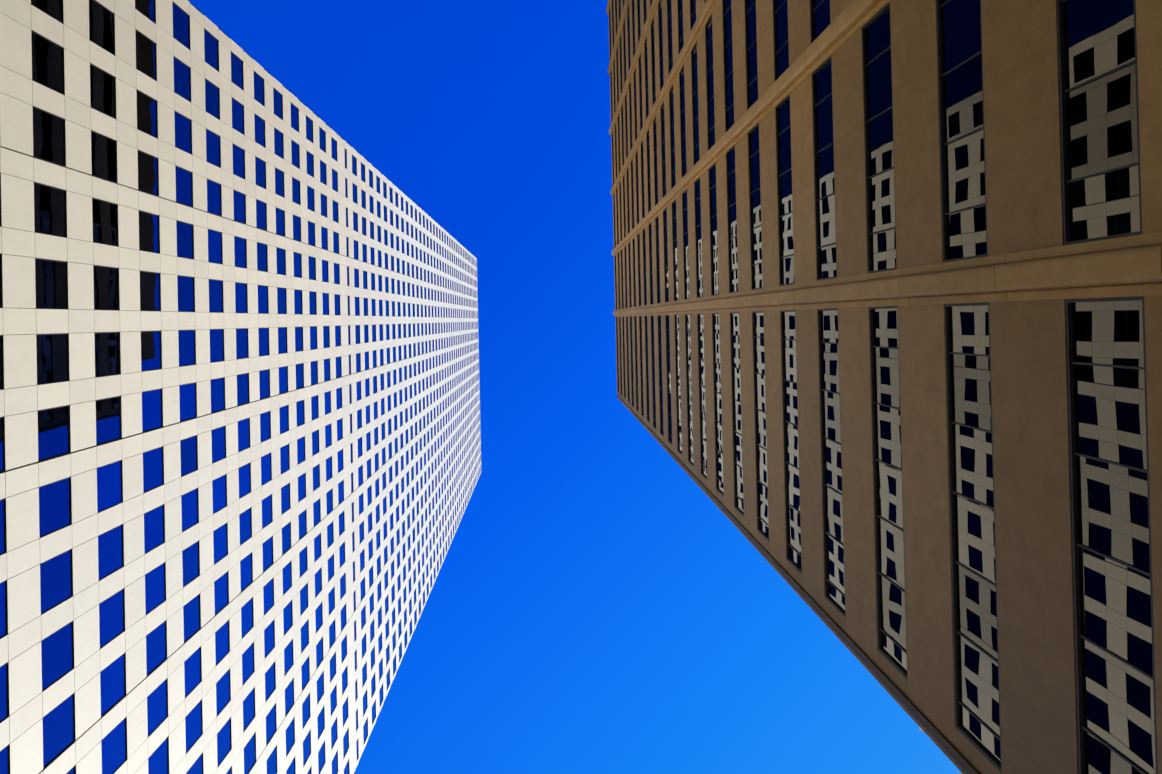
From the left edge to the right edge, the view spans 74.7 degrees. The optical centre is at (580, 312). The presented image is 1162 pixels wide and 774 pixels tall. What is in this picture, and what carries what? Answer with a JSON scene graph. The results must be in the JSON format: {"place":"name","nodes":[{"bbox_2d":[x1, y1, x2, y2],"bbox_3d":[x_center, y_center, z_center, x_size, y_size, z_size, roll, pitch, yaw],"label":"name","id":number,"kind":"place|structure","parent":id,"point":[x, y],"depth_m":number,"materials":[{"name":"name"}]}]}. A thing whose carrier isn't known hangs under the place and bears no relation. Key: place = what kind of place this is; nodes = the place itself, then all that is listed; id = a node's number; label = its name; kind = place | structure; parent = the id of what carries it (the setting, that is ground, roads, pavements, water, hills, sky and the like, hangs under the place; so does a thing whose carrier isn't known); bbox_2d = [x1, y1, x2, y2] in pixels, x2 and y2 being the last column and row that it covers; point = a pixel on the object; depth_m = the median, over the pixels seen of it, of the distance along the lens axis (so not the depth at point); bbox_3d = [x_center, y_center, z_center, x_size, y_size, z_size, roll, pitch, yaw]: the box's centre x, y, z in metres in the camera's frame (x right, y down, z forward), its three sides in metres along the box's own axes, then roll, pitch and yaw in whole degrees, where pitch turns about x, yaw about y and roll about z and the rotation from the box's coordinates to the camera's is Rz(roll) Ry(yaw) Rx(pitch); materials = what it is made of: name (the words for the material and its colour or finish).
{"place":"outdoors","nodes":[
{"label":"outdoors","id":0,"kind":"place"},
{"bbox_2d":[0,0,480,773],"bbox_3d":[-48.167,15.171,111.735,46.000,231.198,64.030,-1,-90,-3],"label":"white grid tower","id":1,"kind":"structure","parent":0,"point":[240,452],"depth_m":44.75,"materials":[{"name":"concrete"}]},
{"bbox_2d":[188,0,961,773],"label":"sky","id":2,"kind":"structure","parent":0,"point":[589,608],"materials":[{"name":"blue"}]},
{"bbox_2d":[606,0,1161,773],"bbox_3d":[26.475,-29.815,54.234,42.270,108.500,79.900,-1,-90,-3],"label":"skyscraper","id":3,"kind":"structure","parent":0,"point":[888,316],"depth_m":17.43,"materials":[{"name":"brown concrete"}]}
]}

